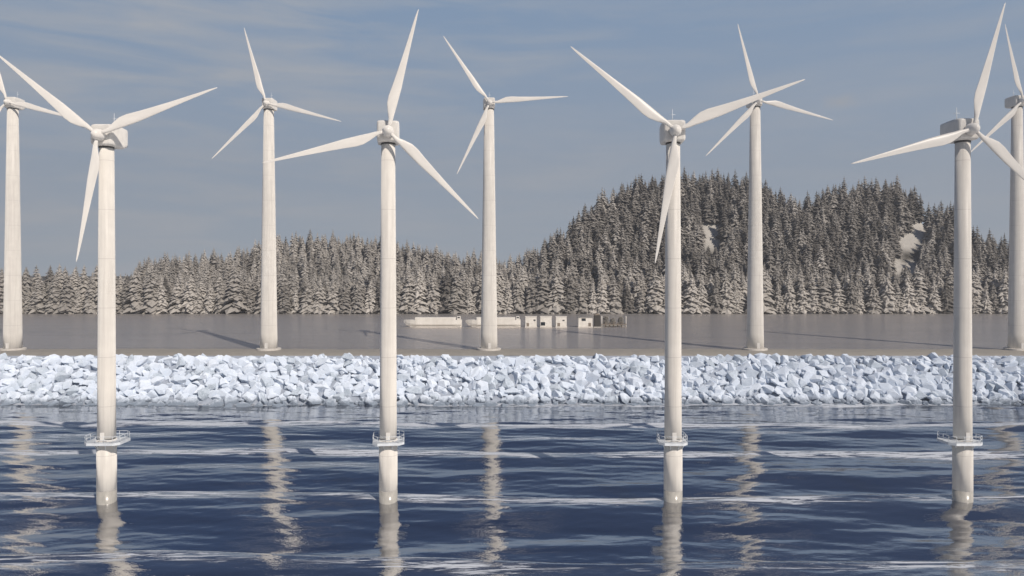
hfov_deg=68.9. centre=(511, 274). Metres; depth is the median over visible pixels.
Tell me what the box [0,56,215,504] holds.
wind turbine
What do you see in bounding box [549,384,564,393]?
boulder
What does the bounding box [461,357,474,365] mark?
boulder
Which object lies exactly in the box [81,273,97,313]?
fir tree
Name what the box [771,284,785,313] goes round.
fir tree
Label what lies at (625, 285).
fir tree
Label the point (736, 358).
boulder
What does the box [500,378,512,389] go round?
boulder
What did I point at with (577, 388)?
boulder
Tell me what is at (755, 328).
wind turbine
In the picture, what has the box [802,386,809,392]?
boulder
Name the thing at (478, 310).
fir tree
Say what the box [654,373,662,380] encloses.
boulder
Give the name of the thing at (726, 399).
boulder
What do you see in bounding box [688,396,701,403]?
boulder
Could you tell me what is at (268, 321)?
wind turbine
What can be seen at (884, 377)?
boulder
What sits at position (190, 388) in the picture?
boulder
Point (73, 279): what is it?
fir tree
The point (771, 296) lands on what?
fir tree
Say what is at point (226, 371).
boulder
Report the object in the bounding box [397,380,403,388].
boulder
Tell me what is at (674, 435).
door
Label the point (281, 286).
fir tree
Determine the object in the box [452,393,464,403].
boulder
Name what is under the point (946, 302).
fir tree
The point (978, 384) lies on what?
boulder
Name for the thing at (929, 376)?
boulder
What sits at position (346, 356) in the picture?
boulder
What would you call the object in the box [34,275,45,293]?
fir tree
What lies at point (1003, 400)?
boulder
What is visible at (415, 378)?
boulder
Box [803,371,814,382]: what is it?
boulder
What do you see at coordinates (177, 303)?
fir tree
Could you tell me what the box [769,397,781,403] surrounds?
boulder
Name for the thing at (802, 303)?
fir tree
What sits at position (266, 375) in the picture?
boulder
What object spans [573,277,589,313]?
fir tree
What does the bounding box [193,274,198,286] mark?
fir tree
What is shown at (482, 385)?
boulder
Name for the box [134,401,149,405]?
boulder
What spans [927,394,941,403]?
boulder
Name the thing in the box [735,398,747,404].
boulder
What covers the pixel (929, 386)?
boulder
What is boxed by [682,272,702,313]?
fir tree
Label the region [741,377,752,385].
boulder
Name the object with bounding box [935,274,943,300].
fir tree
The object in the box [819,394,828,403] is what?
boulder
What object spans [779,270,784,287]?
fir tree
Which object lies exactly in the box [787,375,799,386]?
boulder
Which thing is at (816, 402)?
boulder
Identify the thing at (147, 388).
boulder
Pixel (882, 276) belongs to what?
fir tree
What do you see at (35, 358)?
boulder
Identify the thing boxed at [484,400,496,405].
boulder
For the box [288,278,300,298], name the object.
fir tree
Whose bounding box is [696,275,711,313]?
fir tree
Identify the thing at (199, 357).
boulder
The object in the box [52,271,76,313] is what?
fir tree
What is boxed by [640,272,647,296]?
fir tree
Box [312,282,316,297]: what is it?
fir tree
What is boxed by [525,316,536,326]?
boathouse
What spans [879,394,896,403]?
boulder
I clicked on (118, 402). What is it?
boulder
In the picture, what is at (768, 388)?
boulder
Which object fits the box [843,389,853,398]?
boulder
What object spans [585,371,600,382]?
boulder
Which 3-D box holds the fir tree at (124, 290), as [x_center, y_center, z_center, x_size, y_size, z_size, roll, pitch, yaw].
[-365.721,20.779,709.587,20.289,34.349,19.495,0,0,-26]
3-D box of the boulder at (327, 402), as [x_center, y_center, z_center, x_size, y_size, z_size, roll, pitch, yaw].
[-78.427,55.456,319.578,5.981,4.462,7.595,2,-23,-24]
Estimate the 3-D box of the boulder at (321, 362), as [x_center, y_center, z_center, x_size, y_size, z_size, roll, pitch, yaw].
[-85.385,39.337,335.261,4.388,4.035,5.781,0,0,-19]
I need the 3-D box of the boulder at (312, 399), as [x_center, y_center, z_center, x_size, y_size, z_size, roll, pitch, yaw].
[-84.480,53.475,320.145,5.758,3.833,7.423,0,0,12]
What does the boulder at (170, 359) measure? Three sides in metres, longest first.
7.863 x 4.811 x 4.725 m
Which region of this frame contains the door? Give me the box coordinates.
[672,433,676,440]
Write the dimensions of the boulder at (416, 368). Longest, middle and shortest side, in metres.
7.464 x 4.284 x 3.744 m
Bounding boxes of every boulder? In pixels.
[0,353,8,359]
[0,362,7,371]
[0,378,16,386]
[0,380,15,393]
[0,393,6,403]
[0,399,15,405]
[3,373,13,378]
[7,392,20,399]
[9,391,22,398]
[21,362,29,367]
[22,355,35,362]
[26,357,42,363]
[26,372,36,379]
[30,395,39,403]
[35,367,48,377]
[47,354,59,359]
[55,372,71,381]
[59,398,74,404]
[61,355,73,364]
[64,366,73,373]
[66,385,78,395]
[116,354,123,363]
[116,397,130,404]
[119,381,129,391]
[128,360,146,366]
[128,394,139,401]
[133,355,141,360]
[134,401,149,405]
[135,366,144,375]
[136,356,148,365]
[138,375,147,381]
[138,380,149,388]
[141,385,153,392]
[147,370,157,379]
[149,363,163,369]
[150,376,164,385]
[151,396,162,402]
[154,384,167,394]
[154,400,164,405]
[158,368,171,377]
[164,357,176,365]
[170,374,184,384]
[170,399,183,404]
[175,357,185,368]
[175,375,186,384]
[182,383,197,394]
[183,355,194,362]
[183,396,196,405]
[193,355,207,365]
[193,360,209,367]
[197,387,210,400]
[205,377,219,389]
[206,359,219,368]
[209,399,223,406]
[215,355,226,363]
[215,363,227,371]
[217,388,230,398]
[219,364,228,376]
[222,369,234,376]
[223,394,238,405]
[236,402,250,406]
[241,372,255,381]
[242,367,254,374]
[242,391,256,402]
[244,362,254,368]
[257,392,268,404]
[259,371,270,379]
[260,377,273,385]
[265,388,278,398]
[270,386,281,394]
[272,404,284,406]
[277,356,288,366]
[297,381,304,388]
[307,391,319,398]
[307,395,321,403]
[315,369,324,381]
[315,383,331,391]
[317,358,326,365]
[322,399,335,405]
[323,364,334,375]
[331,363,343,370]
[332,392,344,401]
[338,397,354,404]
[341,353,353,359]
[351,383,363,391]
[354,365,363,373]
[359,388,373,397]
[361,367,372,374]
[362,360,368,368]
[364,396,370,403]
[366,401,377,405]
[368,361,378,369]
[373,395,379,402]
[397,373,410,381]
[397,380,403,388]
[400,361,413,369]
[405,386,421,394]
[412,375,423,381]
[413,365,421,371]
[413,380,425,388]
[426,379,436,387]
[429,357,439,362]
[433,401,445,405]
[435,363,449,371]
[436,360,445,365]
[441,354,451,360]
[447,397,456,403]
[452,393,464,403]
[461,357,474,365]
[461,394,467,401]
[468,366,482,377]
[475,380,488,391]
[481,374,493,383]
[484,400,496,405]
[494,374,510,382]
[497,369,507,375]
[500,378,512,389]
[501,357,510,365]
[505,387,521,393]
[513,372,520,384]
[514,394,526,402]
[523,362,534,368]
[524,395,539,403]
[534,355,545,364]
[534,373,547,383]
[535,362,545,365]
[537,364,550,375]
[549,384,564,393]
[556,365,565,372]
[559,381,573,388]
[573,363,589,372]
[573,382,584,393]
[574,355,586,364]
[574,371,585,379]
[575,378,587,386]
[582,393,593,402]
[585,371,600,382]
[586,382,596,391]
[590,392,599,399]
[592,361,606,372]
[597,388,611,396]
[598,354,606,364]
[603,396,615,403]
[620,393,629,404]
[625,385,634,396]
[627,376,641,385]
[629,361,640,368]
[630,366,639,373]
[631,372,640,378]
[638,368,648,376]
[640,361,650,368]
[644,393,653,400]
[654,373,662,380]
[685,373,696,379]
[686,388,695,398]
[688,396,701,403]
[689,361,704,369]
[706,381,717,390]
[711,390,724,400]
[720,395,732,403]
[726,370,736,381]
[733,355,746,365]
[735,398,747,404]
[737,362,752,370]
[738,388,753,396]
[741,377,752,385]
[744,367,758,377]
[754,353,766,359]
[754,393,768,402]
[761,397,768,404]
[762,385,773,392]
[764,369,777,379]
[766,354,775,363]
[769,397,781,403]
[770,353,780,362]
[775,366,788,375]
[780,355,788,363]
[781,387,793,397]
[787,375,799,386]
[793,395,806,402]
[797,361,808,369]
[802,366,815,374]
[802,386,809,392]
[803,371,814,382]
[805,391,819,399]
[809,374,821,382]
[809,387,819,395]
[811,400,821,404]
[816,365,830,371]
[817,360,829,369]
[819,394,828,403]
[820,375,829,384]
[833,364,844,369]
[833,369,845,378]
[835,385,844,391]
[838,376,848,386]
[840,354,851,361]
[841,365,852,376]
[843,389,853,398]
[863,367,873,373]
[867,360,883,369]
[867,375,876,382]
[879,374,888,382]
[879,383,892,393]
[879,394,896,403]
[881,375,897,384]
[887,389,903,399]
[891,378,902,387]
[892,364,906,373]
[892,386,901,398]
[893,374,908,381]
[898,399,911,404]
[901,386,916,395]
[904,393,915,401]
[910,375,920,384]
[911,397,922,404]
[913,390,927,398]
[917,363,930,370]
[918,371,934,381]
[920,382,936,390]
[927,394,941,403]
[928,397,942,404]
[931,359,946,364]
[934,389,947,399]
[972,380,985,389]
[974,361,984,367]
[988,368,998,372]
[988,391,1001,398]
[991,375,1005,380]
[994,383,1004,390]
[996,397,1009,403]
[998,387,1013,397]
[999,355,1015,364]
[1003,366,1020,373]
[1006,374,1017,382]
[1017,365,1023,374]
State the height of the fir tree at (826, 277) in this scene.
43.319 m
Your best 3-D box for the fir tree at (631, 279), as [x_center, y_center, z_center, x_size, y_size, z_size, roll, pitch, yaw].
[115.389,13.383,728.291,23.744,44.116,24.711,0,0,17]
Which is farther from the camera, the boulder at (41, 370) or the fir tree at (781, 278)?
the fir tree at (781, 278)
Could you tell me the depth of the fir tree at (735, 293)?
705.31 m
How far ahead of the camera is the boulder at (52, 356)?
336.03 m
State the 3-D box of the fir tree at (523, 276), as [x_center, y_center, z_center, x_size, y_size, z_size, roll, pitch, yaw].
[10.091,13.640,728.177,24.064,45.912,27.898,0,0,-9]
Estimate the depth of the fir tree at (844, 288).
712.10 m
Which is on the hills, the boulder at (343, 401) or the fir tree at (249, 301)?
the fir tree at (249, 301)
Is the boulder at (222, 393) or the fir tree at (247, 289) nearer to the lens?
the boulder at (222, 393)
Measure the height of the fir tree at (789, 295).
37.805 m
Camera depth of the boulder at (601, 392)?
321.48 m
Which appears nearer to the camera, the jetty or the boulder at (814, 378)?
the boulder at (814, 378)
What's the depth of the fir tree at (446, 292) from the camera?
704.94 m
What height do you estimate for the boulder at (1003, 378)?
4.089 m
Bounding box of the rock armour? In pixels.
[0,352,1023,406]
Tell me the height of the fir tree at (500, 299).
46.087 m
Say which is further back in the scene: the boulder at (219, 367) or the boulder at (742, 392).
the boulder at (219, 367)
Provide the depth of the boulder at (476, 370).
329.99 m
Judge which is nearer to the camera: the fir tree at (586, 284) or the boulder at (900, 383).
the boulder at (900, 383)
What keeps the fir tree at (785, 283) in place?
on the hills
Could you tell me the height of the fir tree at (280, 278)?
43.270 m
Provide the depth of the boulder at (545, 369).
330.88 m
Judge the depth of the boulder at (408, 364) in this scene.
332.90 m
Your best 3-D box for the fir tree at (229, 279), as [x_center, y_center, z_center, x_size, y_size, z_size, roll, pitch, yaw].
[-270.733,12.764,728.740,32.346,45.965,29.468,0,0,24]
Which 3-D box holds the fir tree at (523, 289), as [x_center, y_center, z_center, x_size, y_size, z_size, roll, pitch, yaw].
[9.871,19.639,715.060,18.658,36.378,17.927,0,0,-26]
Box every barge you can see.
[404,316,461,326]
[466,316,520,326]
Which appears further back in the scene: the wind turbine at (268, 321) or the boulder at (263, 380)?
the wind turbine at (268, 321)
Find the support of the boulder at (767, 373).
on the embankment
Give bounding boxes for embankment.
[8,356,1023,403]
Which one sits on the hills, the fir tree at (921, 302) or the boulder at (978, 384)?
the fir tree at (921, 302)
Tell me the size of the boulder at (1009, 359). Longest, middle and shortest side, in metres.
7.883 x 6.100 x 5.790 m
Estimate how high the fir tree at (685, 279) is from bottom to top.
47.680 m
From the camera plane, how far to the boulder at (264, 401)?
319.81 m
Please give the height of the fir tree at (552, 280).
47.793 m
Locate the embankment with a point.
(1017, 390)
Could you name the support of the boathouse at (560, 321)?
on the flat bare ground at (638, 331)
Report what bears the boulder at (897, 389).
on the embankment
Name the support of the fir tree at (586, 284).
on the hills
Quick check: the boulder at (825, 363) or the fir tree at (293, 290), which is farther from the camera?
the fir tree at (293, 290)
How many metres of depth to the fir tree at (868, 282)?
725.45 m
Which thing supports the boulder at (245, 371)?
on the embankment
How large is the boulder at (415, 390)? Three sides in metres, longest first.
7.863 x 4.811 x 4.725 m
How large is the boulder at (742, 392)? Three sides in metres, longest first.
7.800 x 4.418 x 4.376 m
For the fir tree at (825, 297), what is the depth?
704.11 m
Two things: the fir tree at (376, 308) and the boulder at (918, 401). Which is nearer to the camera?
the boulder at (918, 401)
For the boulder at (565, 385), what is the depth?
325.15 m
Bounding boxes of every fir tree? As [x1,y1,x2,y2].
[0,268,3,312]
[22,267,34,293]
[22,267,34,310]
[23,287,32,312]
[25,276,47,313]
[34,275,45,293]
[41,274,61,313]
[43,265,53,292]
[44,263,65,309]
[45,282,50,301]
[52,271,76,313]
[62,267,69,282]
[62,269,79,302]
[73,288,83,313]
[77,265,89,306]
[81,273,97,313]
[83,265,97,302]
[93,290,97,313]
[115,275,123,313]
[117,280,135,313]
[118,273,123,292]
[121,274,130,296]
[122,269,146,313]
[134,266,169,313]
[140,268,150,303]
[155,277,170,313]
[162,275,171,312]
[167,277,186,313]
[180,275,197,313]
[180,279,184,291]
[192,283,203,313]
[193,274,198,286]
[198,277,210,312]
[200,284,215,313]
[212,277,228,313]
[213,273,225,299]
[221,267,251,313]
[224,267,238,296]
[234,276,247,312]
[244,280,250,292]
[245,290,254,313]
[247,276,260,312]
[251,278,260,313]
[277,269,287,290]
[277,276,287,308]
[277,283,292,313]
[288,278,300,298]
[288,278,300,310]
[290,291,300,312]
[297,279,314,313]
[298,279,305,307]
[310,278,327,313]
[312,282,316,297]
[322,274,330,292]
[322,279,327,304]
[324,278,341,313]
[335,276,352,313]
[346,273,365,313]
[347,275,352,298]
[353,271,366,298]
[363,278,376,304]
[364,282,375,313]
[372,287,379,313]
[374,277,379,293]
[396,268,415,313]
[396,278,402,313]
[404,268,431,313]
[423,274,441,313]
[435,271,444,300]
[437,268,451,313]
[444,269,468,313]
[462,275,473,304]
[464,287,476,312]
[472,273,481,312]
[474,287,481,312]
[496,269,506,313]
[497,267,506,310]
[501,283,515,313]
[507,275,525,313]
[515,267,528,294]
[519,274,539,313]
[520,278,526,303]
[530,266,550,313]
[544,269,569,313]
[549,265,562,294]
[560,272,583,313]
[562,265,575,312]
[571,268,578,290]
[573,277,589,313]
[584,278,589,300]
[587,279,602,312]
[587,284,597,313]
[595,276,609,313]
[596,270,609,303]
[605,276,623,313]
[616,271,624,288]
[616,276,623,302]
[621,279,634,313]
[622,284,634,313]
[624,268,634,296]
[631,274,646,312]
[635,288,648,312]
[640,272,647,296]
[644,268,664,313]
[659,272,664,306]
[681,265,688,308]
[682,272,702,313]
[695,274,706,305]
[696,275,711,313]
[703,276,707,290]
[706,275,713,305]
[708,277,725,313]
[718,268,738,313]
[729,267,746,312]
[731,283,743,313]
[739,277,746,309]
[763,267,778,313]
[767,277,773,312]
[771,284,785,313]
[772,274,786,312]
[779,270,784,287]
[781,277,798,313]
[782,274,797,312]
[793,267,807,304]
[794,279,813,313]
[805,272,824,313]
[817,272,836,313]
[818,269,830,292]
[827,277,846,313]
[830,274,843,312]
[840,272,846,293]
[841,277,860,313]
[842,273,858,313]
[854,275,859,292]
[856,288,866,313]
[857,282,867,312]
[864,271,871,297]
[864,278,882,313]
[875,272,880,287]
[876,266,885,295]
[879,278,884,303]
[880,272,896,313]
[888,282,903,313]
[890,271,899,285]
[891,276,898,291]
[899,265,915,310]
[899,273,921,313]
[910,264,931,313]
[914,284,928,312]
[922,276,938,310]
[926,279,941,313]
[928,270,936,287]
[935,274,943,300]
[937,281,953,313]
[949,288,953,304]
[972,268,983,312]
[972,291,979,312]
[980,282,988,300]
[980,290,993,313]
[981,267,992,288]
[988,284,1000,313]
[989,270,999,298]
[996,270,1008,313]
[997,270,1002,286]
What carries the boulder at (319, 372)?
on the embankment
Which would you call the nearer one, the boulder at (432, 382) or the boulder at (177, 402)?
the boulder at (177, 402)
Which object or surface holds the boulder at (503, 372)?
on the embankment
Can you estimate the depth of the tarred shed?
521.60 m
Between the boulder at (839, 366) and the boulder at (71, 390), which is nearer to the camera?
the boulder at (71, 390)
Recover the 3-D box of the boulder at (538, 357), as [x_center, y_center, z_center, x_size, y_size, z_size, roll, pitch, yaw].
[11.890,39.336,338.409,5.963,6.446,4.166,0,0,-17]
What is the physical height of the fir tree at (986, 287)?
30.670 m
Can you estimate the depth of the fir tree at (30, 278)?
727.85 m
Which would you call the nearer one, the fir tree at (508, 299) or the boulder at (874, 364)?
the boulder at (874, 364)
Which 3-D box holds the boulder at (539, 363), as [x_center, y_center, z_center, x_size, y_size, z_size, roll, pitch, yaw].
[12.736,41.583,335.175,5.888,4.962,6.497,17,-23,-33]
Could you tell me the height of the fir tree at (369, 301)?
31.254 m
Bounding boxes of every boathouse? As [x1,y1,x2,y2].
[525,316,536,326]
[540,316,551,326]
[555,316,566,326]
[577,317,592,326]
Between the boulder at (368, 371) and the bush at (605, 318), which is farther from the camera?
the bush at (605, 318)
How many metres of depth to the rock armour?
327.65 m
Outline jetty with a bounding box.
[601,316,625,326]
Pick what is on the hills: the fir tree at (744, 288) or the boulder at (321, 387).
the fir tree at (744, 288)
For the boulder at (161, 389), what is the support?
on the embankment
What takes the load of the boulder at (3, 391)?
on the embankment
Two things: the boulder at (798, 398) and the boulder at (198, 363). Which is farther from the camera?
the boulder at (198, 363)
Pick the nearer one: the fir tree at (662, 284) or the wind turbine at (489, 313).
the wind turbine at (489, 313)
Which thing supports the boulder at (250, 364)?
on the embankment
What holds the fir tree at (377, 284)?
on the hills
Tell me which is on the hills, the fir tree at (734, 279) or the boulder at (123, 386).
the fir tree at (734, 279)
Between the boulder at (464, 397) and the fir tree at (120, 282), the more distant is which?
the fir tree at (120, 282)
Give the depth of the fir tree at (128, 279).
717.25 m
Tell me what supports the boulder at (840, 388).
on the embankment
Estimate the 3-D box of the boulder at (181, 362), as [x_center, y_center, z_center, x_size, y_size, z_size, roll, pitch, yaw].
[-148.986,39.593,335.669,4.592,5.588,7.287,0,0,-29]
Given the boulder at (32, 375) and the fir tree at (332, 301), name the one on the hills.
the fir tree at (332, 301)
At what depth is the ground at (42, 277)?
16341.85 m
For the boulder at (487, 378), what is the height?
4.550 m
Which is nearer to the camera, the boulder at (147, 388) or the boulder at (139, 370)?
the boulder at (147, 388)
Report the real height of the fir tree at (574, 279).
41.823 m
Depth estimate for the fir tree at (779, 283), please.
715.02 m
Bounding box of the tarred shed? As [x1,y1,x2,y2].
[593,313,600,326]
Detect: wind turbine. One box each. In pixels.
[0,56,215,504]
[0,74,60,350]
[212,29,340,350]
[262,9,477,504]
[443,36,567,350]
[570,46,804,502]
[706,25,831,350]
[851,3,1023,502]
[971,25,1023,350]
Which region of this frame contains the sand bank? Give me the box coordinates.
[0,348,1023,355]
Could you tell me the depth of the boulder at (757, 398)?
320.02 m
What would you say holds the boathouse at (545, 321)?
on the flat bare ground at (638, 331)
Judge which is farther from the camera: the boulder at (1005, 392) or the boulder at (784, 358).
the boulder at (784, 358)
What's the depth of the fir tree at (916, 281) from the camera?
709.21 m
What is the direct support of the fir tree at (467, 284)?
on the hills
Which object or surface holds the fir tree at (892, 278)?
on the hills
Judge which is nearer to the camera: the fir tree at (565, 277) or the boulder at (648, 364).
the boulder at (648, 364)
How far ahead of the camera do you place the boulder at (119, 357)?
336.85 m
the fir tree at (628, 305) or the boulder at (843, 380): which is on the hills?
the fir tree at (628, 305)
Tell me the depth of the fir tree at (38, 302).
703.49 m
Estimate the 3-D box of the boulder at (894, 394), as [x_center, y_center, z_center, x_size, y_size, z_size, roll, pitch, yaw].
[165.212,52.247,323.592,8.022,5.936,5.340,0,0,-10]
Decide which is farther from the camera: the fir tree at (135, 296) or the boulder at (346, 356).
the fir tree at (135, 296)
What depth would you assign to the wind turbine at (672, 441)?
181.07 m
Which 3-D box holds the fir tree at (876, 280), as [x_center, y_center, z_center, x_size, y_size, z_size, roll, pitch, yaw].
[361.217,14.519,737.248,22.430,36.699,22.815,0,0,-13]
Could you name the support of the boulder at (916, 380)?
on the embankment
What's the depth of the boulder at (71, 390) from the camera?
322.88 m
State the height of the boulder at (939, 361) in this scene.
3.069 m
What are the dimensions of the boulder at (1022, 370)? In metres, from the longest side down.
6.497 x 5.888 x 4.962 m
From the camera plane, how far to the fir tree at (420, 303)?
702.06 m
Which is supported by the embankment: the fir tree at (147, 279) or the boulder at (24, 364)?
the boulder at (24, 364)
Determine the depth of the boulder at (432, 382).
325.93 m
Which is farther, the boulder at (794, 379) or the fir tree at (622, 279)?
the fir tree at (622, 279)
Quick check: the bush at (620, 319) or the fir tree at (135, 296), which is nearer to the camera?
the bush at (620, 319)
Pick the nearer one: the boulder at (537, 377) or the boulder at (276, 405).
the boulder at (276, 405)
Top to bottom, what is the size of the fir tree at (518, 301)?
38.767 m
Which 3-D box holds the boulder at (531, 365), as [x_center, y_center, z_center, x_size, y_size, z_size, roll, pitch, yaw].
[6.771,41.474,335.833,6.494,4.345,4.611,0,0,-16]
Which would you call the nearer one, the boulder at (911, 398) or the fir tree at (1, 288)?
the boulder at (911, 398)
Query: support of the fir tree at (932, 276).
on the hills
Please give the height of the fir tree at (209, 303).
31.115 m
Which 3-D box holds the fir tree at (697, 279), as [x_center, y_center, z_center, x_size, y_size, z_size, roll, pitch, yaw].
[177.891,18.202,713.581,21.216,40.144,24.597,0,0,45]
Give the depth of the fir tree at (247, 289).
728.35 m
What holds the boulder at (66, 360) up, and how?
on the embankment
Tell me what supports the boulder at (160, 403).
on the embankment
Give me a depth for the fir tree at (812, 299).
703.39 m
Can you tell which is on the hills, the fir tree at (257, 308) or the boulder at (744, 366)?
the fir tree at (257, 308)
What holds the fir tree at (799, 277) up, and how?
on the hills
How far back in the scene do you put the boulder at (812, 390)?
322.21 m
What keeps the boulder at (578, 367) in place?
on the embankment
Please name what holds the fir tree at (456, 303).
on the hills
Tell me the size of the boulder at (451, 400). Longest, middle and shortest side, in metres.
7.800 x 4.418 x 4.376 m
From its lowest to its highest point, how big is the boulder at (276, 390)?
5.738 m
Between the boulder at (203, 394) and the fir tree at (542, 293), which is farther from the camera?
the fir tree at (542, 293)
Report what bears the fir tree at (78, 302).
on the hills
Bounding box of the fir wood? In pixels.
[0,168,1008,312]
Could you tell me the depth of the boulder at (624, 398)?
319.95 m
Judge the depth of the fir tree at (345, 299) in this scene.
703.33 m
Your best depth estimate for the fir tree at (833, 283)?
714.12 m
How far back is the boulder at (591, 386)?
324.15 m
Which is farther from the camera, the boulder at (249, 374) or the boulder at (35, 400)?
the boulder at (249, 374)
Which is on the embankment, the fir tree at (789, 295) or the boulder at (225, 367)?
the boulder at (225, 367)
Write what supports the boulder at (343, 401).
on the embankment
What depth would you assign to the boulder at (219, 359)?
336.32 m
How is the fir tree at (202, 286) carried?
on the hills
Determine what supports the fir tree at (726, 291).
on the hills
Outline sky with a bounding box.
[0,0,1023,275]
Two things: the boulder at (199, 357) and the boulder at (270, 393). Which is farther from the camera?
the boulder at (199, 357)
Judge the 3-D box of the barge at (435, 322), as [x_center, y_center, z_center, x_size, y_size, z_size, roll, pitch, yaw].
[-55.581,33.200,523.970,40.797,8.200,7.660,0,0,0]
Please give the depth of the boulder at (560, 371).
331.33 m
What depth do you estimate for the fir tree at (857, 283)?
728.31 m
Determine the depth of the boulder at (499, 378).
328.27 m
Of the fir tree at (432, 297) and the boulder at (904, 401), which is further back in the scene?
the fir tree at (432, 297)
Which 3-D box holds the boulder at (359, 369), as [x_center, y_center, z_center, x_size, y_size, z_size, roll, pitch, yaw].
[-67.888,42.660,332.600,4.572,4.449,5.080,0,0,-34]
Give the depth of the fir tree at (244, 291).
712.53 m
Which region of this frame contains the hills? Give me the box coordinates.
[0,203,1005,313]
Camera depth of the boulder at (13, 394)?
319.61 m
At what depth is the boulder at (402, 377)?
327.30 m
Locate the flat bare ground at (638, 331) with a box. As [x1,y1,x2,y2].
[0,314,1007,348]
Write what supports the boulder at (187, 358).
on the embankment
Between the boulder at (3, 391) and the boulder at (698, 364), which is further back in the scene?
the boulder at (698, 364)
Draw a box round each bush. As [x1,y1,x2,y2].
[603,315,608,323]
[617,316,623,323]
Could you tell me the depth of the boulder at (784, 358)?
334.35 m
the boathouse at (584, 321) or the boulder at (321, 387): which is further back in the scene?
the boathouse at (584, 321)
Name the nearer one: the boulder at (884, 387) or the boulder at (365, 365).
the boulder at (884, 387)
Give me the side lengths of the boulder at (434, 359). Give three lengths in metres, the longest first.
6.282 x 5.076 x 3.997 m
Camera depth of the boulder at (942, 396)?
321.27 m
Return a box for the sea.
[0,402,1023,575]
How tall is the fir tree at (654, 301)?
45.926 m
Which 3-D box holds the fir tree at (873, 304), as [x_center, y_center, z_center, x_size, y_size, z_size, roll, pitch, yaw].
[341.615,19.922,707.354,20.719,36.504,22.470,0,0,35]
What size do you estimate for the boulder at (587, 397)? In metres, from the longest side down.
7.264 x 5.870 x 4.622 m
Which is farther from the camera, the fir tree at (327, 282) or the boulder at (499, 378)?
the fir tree at (327, 282)
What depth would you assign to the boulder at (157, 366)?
331.99 m
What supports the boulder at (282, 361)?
on the embankment
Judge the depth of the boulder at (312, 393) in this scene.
321.34 m
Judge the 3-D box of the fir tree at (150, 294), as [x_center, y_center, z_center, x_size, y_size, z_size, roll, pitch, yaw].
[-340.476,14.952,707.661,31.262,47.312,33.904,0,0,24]
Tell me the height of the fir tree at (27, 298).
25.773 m
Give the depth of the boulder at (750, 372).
330.29 m
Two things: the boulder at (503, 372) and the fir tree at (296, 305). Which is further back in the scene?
the fir tree at (296, 305)
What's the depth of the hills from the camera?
826.03 m
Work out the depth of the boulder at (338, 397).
319.92 m
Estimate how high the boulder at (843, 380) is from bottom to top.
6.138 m
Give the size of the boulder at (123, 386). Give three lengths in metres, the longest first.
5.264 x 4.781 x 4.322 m
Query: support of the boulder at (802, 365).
on the embankment
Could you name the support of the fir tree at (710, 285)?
on the hills
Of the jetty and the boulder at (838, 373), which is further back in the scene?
the jetty
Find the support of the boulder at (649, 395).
on the embankment
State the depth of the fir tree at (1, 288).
703.05 m
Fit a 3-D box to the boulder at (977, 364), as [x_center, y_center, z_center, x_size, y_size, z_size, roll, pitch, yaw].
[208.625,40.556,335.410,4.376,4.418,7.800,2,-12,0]
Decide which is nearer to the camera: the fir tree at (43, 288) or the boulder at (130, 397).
the boulder at (130, 397)
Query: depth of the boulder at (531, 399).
318.40 m
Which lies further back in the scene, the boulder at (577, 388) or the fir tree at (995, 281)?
the fir tree at (995, 281)
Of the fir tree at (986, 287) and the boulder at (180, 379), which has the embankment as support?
the boulder at (180, 379)
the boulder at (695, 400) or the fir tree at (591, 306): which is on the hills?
the fir tree at (591, 306)
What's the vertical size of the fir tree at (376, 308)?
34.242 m
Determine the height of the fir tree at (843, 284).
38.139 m
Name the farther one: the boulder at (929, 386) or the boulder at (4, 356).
the boulder at (4, 356)
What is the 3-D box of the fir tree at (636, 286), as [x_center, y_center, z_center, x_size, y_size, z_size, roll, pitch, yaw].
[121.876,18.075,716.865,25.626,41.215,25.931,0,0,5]
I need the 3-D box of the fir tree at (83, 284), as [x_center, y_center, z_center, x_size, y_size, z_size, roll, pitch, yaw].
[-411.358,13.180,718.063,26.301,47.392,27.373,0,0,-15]
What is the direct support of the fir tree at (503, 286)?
on the hills
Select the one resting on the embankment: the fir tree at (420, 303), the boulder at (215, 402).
the boulder at (215, 402)
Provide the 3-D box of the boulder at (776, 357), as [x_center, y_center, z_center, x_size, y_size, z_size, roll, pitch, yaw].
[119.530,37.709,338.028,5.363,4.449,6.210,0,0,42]
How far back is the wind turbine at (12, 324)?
357.43 m
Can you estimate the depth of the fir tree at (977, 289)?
710.57 m
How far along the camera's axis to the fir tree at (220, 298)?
704.27 m
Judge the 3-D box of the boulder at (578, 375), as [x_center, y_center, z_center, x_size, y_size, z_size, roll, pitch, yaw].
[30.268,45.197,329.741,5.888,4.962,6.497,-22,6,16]
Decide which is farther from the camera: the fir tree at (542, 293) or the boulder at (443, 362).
the fir tree at (542, 293)
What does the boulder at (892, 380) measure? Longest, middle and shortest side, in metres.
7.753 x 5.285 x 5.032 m
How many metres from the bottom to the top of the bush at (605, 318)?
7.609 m
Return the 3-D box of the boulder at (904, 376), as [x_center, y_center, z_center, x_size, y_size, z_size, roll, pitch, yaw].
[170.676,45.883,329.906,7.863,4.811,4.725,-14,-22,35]
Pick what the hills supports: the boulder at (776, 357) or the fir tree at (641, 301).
the fir tree at (641, 301)
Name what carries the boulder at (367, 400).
on the embankment
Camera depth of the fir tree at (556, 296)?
702.18 m
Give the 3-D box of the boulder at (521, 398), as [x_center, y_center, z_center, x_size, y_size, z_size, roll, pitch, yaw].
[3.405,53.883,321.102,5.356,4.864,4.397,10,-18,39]
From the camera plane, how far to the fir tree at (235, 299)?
701.48 m
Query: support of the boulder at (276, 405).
on the embankment
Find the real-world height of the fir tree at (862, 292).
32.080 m
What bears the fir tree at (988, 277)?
on the hills

